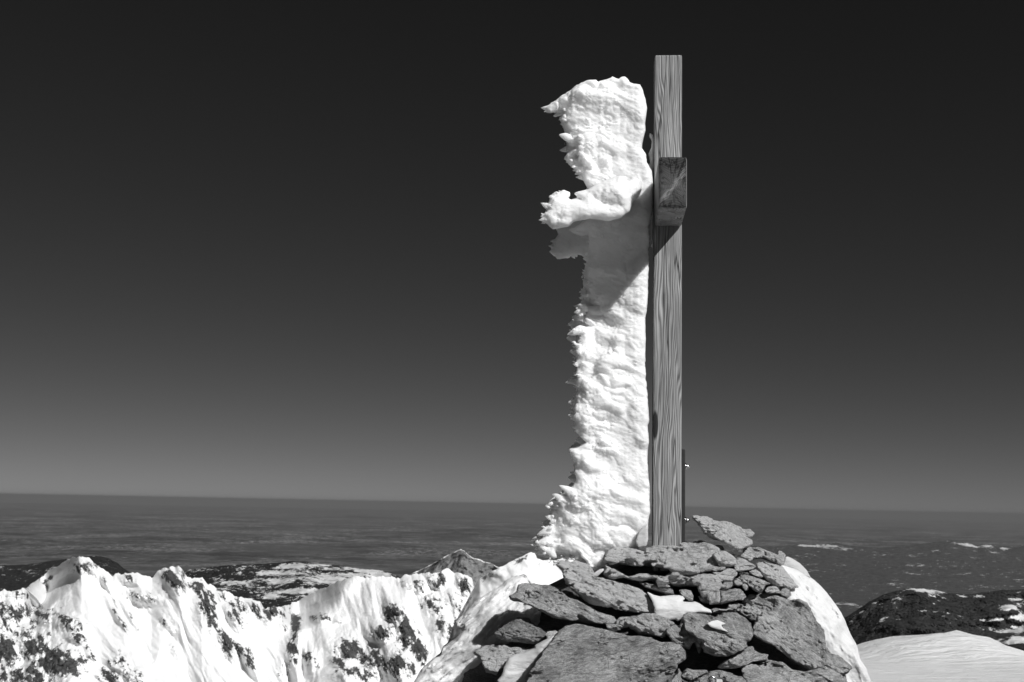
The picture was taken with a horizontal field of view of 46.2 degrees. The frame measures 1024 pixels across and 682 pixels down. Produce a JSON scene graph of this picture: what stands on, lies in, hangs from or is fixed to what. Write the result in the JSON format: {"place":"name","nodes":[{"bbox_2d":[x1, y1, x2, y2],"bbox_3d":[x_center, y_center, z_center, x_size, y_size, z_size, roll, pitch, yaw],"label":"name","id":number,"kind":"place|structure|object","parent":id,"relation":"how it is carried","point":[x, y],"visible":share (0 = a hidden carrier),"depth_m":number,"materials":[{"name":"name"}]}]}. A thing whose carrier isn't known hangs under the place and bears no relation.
{"place":"outdoors","nodes":[
{"label":"outdoors","id":0,"kind":"place"},
{"bbox_2d":[0,556,130,591],"bbox_3d":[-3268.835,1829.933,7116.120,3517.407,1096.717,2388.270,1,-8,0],"label":"dark ridge","id":1,"kind":"structure","parent":0,"point":[15,577],"depth_m":7240.68,"materials":[{"name":"black stone"}]},
{"bbox_2d":[0,556,473,681],"bbox_3d":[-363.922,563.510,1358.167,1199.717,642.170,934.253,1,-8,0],"label":"mountain ridge","id":2,"kind":"structure","parent":0,"point":[80,619],"depth_m":1147.15,"materials":[{"name":"white snow"}]},
{"bbox_2d":[150,561,400,608],"bbox_3d":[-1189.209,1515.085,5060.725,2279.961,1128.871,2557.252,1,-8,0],"label":"wooded hill","id":3,"kind":"structure","parent":0,"point":[277,584],"depth_m":5238.32,"materials":[{"name":"black plant"}]},
{"bbox_2d":[399,549,497,586],"bbox_3d":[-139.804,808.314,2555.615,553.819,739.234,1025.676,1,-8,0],"label":"slab peak","id":4,"kind":"structure","parent":0,"point":[461,561],"depth_m":2347.97,"materials":[{"name":"stone"}]},
{"bbox_2d":[448,552,573,641],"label":"snow slope","id":5,"kind":"structure","parent":0,"point":[532,567],"depth_m":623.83,"materials":[{"name":"white snow"}]},
{"bbox_2d":[0,503,1023,576],"bbox_3d":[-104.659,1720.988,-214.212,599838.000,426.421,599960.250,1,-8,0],"label":"ground","id":6,"kind":"structure","parent":0,"point":[148,540],"depth_m":71790.77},
{"bbox_2d":[0,0,1023,522],"label":"sky","id":7,"kind":"structure","parent":0,"point":[254,253],"materials":[{"name":"black"}]},
{"bbox_2d":[713,540,1023,617],"bbox_3d":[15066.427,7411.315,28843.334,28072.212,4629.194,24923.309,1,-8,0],"label":"distant hills","id":8,"kind":"structure","parent":0,"point":[848,579],"depth_m":32222.09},
{"bbox_2d":[844,588,1023,650],"bbox_3d":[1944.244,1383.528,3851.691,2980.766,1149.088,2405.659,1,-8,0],"label":"wooded hill","id":9,"kind":"structure","parent":0,"point":[998,615],"depth_m":3909.35,"materials":[{"name":"black plant"}]},
{"bbox_2d":[857,630,1023,681],"bbox_3d":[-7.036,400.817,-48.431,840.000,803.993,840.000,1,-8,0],"label":"snowfield","id":10,"kind":"structure","parent":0,"point":[956,656],"depth_m":43.85,"materials":[{"name":"white snow"}]},
{"bbox_2d":[462,561,846,681],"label":"rubble fill","id":11,"kind":"object","parent":10,"relation":"on","point":[696,660],"visible":0.09,"depth_m":5.78,"materials":[{"name":"black stone"}]},
{"bbox_2d":[414,574,540,681],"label":"snow bank","id":12,"kind":"structure","parent":11,"relation":"on","point":[480,621],"depth_m":5.87,"materials":[{"name":"white snow"}]},
{"bbox_2d":[473,642,533,674],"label":"cairn stone","id":13,"kind":"object","parent":11,"relation":"on","point":[493,658],"visible":0.76,"depth_m":5.55,"materials":[{"name":"stone"}]},
{"bbox_2d":[494,617,545,644],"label":"cairn stone","id":14,"kind":"object","parent":13,"relation":"on","point":[522,630],"visible":0.95,"depth_m":5.58,"materials":[{"name":"grey stone"}]},
{"bbox_2d":[497,635,554,681],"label":"snow patch","id":15,"kind":"object","parent":11,"relation":"on","point":[518,667],"visible":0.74,"depth_m":5.45,"materials":[{"name":"white snow"}]},
{"bbox_2d":[545,630,557,637],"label":"cairn stone","id":16,"kind":"object","parent":15,"relation":"on","point":[548,634],"visible":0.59,"depth_m":5.52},
{"bbox_2d":[509,583,615,624],"bbox_3d":[0.240,1.265,5.672,0.512,0.150,0.289,25,-7,3],"label":"cairn stone","id":17,"kind":"object","parent":11,"relation":"on","point":[553,602],"visible":0.99,"depth_m":5.59,"materials":[{"name":"grey stone"}]},
{"bbox_2d":[530,76,652,571],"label":"rime column","id":18,"kind":"structure","parent":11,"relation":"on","point":[598,506],"depth_m":6.06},
{"bbox_2d":[556,560,653,612],"bbox_3d":[0.445,1.196,5.708,0.526,0.171,0.299,25,-7,3],"label":"cairn stone","id":19,"kind":"object","parent":11,"relation":"on","point":[582,581],"visible":0.96,"depth_m":5.64,"materials":[{"name":"grey stone"}]},
{"bbox_2d":[593,569,603,576],"bbox_3d":[0.411,1.108,5.738,0.059,0.040,0.042,1,-8,0],"label":"ice flake","id":20,"kind":"object","parent":19,"relation":"on","point":[597,572],"visible":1,"depth_m":5.72,"materials":[{"name":"white ice"}]},
{"bbox_2d":[526,624,686,681],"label":"cairn stone","id":21,"kind":"object","parent":11,"relation":"on","point":[577,653],"visible":1,"depth_m":5.33,"materials":[{"name":"grey stone"}]},
{"bbox_2d":[605,624,620,631],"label":"cairn stone","id":22,"kind":"object","parent":21,"relation":"on","point":[613,627],"visible":0.95,"depth_m":5.50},
{"bbox_2d":[615,613,674,637],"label":"cairn stone","id":23,"kind":"object","parent":21,"relation":"on","point":[650,624],"visible":0.94,"depth_m":5.48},
{"bbox_2d":[665,619,701,652],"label":"cairn stone","id":24,"kind":"object","parent":21,"relation":"on","point":[680,635],"visible":0.59,"depth_m":5.40,"materials":[{"name":"stone"}]},
{"bbox_2d":[639,582,673,594],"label":"cairn stone","id":25,"kind":"object","parent":11,"relation":"on","point":[662,590],"visible":0.91,"depth_m":5.75,"materials":[{"name":"stone"}]},
{"bbox_2d":[603,563,722,596],"bbox_3d":[0.743,1.149,5.840,0.608,0.123,0.379,11,-8,1],"label":"cairn stone","id":26,"kind":"object","parent":11,"relation":"on","point":[704,583],"visible":0.95,"depth_m":5.71,"materials":[{"name":"stone"}]},
{"bbox_2d":[604,540,719,575],"bbox_3d":[0.755,1.059,5.970,0.608,0.191,0.448,9,-8,1],"label":"cairn stone","id":27,"kind":"object","parent":26,"relation":"on","point":[689,558],"visible":0.87,"depth_m":5.83,"materials":[{"name":"stone"}]},
{"bbox_2d":[699,566,725,572],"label":"cairn stone","id":28,"kind":"object","parent":26,"relation":"on","point":[710,569],"visible":0.96,"depth_m":5.78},
{"bbox_2d":[711,567,737,581],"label":"cairn stone","id":29,"kind":"object","parent":26,"relation":"on","point":[728,574],"visible":0.89,"depth_m":5.76,"materials":[{"name":"stone"}]},
{"bbox_2d":[713,550,736,566],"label":"cairn stone","id":30,"kind":"object","parent":29,"relation":"on","point":[725,558],"visible":1,"depth_m":5.79,"materials":[{"name":"stone"}]},
{"bbox_2d":[651,55,689,570],"bbox_3d":[0.817,-0.170,6.150,0.186,2.652,0.921,1,-8,4],"label":"summit cross","id":31,"kind":"object","parent":11,"relation":"on","point":[669,467],"visible":0.91,"depth_m":6.04,"materials":[{"name":"grey wood"}]},
{"bbox_2d":[649,134,653,445],"bbox_3d":[0.721,-0.081,6.190,0.045,2.058,0.100,0,-8,7],"label":"rime crust","id":32,"kind":"object","parent":31,"relation":"attached to","point":[651,158],"visible":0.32,"depth_m":6.25},
{"bbox_2d":[669,669,681,681],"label":"cairn stone","id":33,"kind":"object","parent":11,"relation":"on","point":[677,676],"visible":1,"depth_m":5.20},
{"bbox_2d":[647,592,711,620],"bbox_3d":[0.791,1.254,5.647,0.316,0.139,0.184,1,-8,0],"label":"snow patch","id":34,"kind":"object","parent":11,"relation":"on","point":[673,607],"visible":0.81,"depth_m":5.57,"materials":[{"name":"white snow"}]},
{"bbox_2d":[679,589,693,600],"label":"cairn stone","id":35,"kind":"object","parent":11,"relation":"on","point":[687,594],"visible":0.94,"depth_m":5.67,"materials":[{"name":"stone"}]},
{"bbox_2d":[698,595,708,603],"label":"cairn stone","id":36,"kind":"object","parent":11,"relation":"on","point":[703,600],"visible":0.62,"depth_m":5.69,"materials":[{"name":"grey stone"}]},
{"bbox_2d":[706,590,720,604],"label":"cairn stone","id":37,"kind":"object","parent":11,"relation":"on","point":[713,598],"visible":0.94,"depth_m":5.63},
{"bbox_2d":[688,670,746,681],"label":"cairn stone","id":38,"kind":"object","parent":11,"relation":"on","point":[724,676],"visible":0.98,"depth_m":5.29,"materials":[{"name":"grey stone"}]},
{"bbox_2d":[682,668,707,679],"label":"cairn stone","id":39,"kind":"object","parent":38,"relation":"on","point":[689,674],"visible":1,"depth_m":5.27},
{"bbox_2d":[707,676,723,681],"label":"snow patch","id":40,"kind":"object","parent":38,"relation":"on","point":[717,680],"visible":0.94,"depth_m":5.25,"materials":[{"name":"white snow"}]},
{"bbox_2d":[711,603,739,612],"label":"cairn stone","id":41,"kind":"object","parent":11,"relation":"on","point":[732,607],"visible":0.98,"depth_m":5.62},
{"bbox_2d":[720,588,745,603],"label":"cairn stone","id":42,"kind":"object","parent":41,"relation":"on","point":[731,595],"visible":1,"depth_m":5.64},
{"bbox_2d":[721,581,733,590],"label":"cairn stone","id":43,"kind":"object","parent":42,"relation":"on","point":[727,585],"visible":0.82,"depth_m":5.74,"materials":[{"name":"stone"}]},
{"bbox_2d":[742,583,747,590],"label":"cairn stone","id":44,"kind":"object","parent":42,"relation":"on","point":[744,586],"visible":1,"depth_m":5.73,"materials":[{"name":"stone"}]},
{"bbox_2d":[717,646,767,668],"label":"cairn stone","id":45,"kind":"object","parent":11,"relation":"on","point":[746,656],"visible":0.97,"depth_m":5.39,"materials":[{"name":"grey stone"}]},
{"bbox_2d":[682,612,753,656],"bbox_3d":[0.937,1.340,5.471,0.324,0.204,0.295,0,-8,7],"label":"cairn stone","id":46,"kind":"object","parent":45,"relation":"on","point":[726,634],"visible":0.98,"depth_m":5.38,"materials":[{"name":"grey stone"}]},
{"bbox_2d":[736,593,812,620],"bbox_3d":[1.276,1.294,5.796,0.402,0.156,0.244,1,-8,3],"label":"cairn stone","id":47,"kind":"object","parent":11,"relation":"on","point":[752,607],"visible":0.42,"depth_m":5.75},
{"bbox_2d":[733,573,769,592],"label":"cairn stone","id":48,"kind":"object","parent":47,"relation":"on","point":[755,584],"visible":0.98,"depth_m":5.74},
{"bbox_2d":[734,558,755,571],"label":"cairn stone","id":49,"kind":"object","parent":48,"relation":"on","point":[742,564],"visible":0.92,"depth_m":5.82,"materials":[{"name":"stone"}]},
{"bbox_2d":[749,569,762,577],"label":"cairn stone","id":50,"kind":"object","parent":48,"relation":"on","point":[755,572],"visible":1,"depth_m":5.80,"materials":[{"name":"stone"}]},
{"bbox_2d":[765,586,779,593],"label":"cairn stone","id":51,"kind":"object","parent":47,"relation":"on","point":[772,589],"visible":0.99,"depth_m":5.75,"materials":[{"name":"stone"}]},
{"bbox_2d":[780,588,790,596],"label":"cairn stone","id":52,"kind":"object","parent":47,"relation":"on","point":[785,592],"visible":1,"depth_m":5.76,"materials":[{"name":"stone"}]},
{"bbox_2d":[756,561,798,588],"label":"cairn stone","id":53,"kind":"object","parent":11,"relation":"on","point":[775,574],"visible":0.97,"depth_m":5.84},
{"bbox_2d":[738,547,782,565],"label":"cairn stone","id":54,"kind":"object","parent":53,"relation":"on","point":[750,553],"visible":0.98,"depth_m":5.95,"materials":[{"name":"grey stone"}]},
{"bbox_2d":[692,515,754,549],"bbox_3d":[1.060,0.933,5.973,0.317,0.169,0.181,39,-6,5],"label":"cairn stone","id":55,"kind":"object","parent":54,"relation":"on","point":[733,536],"visible":1,"depth_m":5.92,"materials":[{"name":"stone"}]},
{"bbox_2d":[741,660,846,681],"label":"cairn stone","id":56,"kind":"object","parent":11,"relation":"on","point":[768,671],"visible":1,"depth_m":5.35,"materials":[{"name":"grey stone"}]},
{"bbox_2d":[752,604,826,669],"bbox_3d":[1.333,1.369,5.610,0.411,0.269,0.256,37,-6,5],"label":"cairn stone","id":57,"kind":"object","parent":56,"relation":"on","point":[794,635],"visible":0.98,"depth_m":5.54,"materials":[{"name":"grey stone"}]},
{"bbox_2d":[821,646,851,674],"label":"cairn stone","id":58,"kind":"object","parent":11,"relation":"on","point":[839,664],"visible":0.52,"depth_m":5.61,"materials":[{"name":"grey stone"}]},
{"bbox_2d":[769,565,870,681],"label":"snow bank","id":59,"kind":"structure","parent":10,"relation":"on","point":[825,610],"depth_m":5.87,"materials":[{"name":"white snow"}]},
{"bbox_2d":[778,550,785,564],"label":"cairn stone","id":60,"kind":"object","parent":59,"relation":"on","point":[781,555],"visible":0.76,"depth_m":5.96,"materials":[{"name":"grey stone"}]},
{"bbox_2d":[783,557,809,576],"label":"snow","id":61,"kind":"structure","parent":59,"relation":"on","point":[792,563],"depth_m":6.03,"materials":[{"name":"white snow"}]}
]}

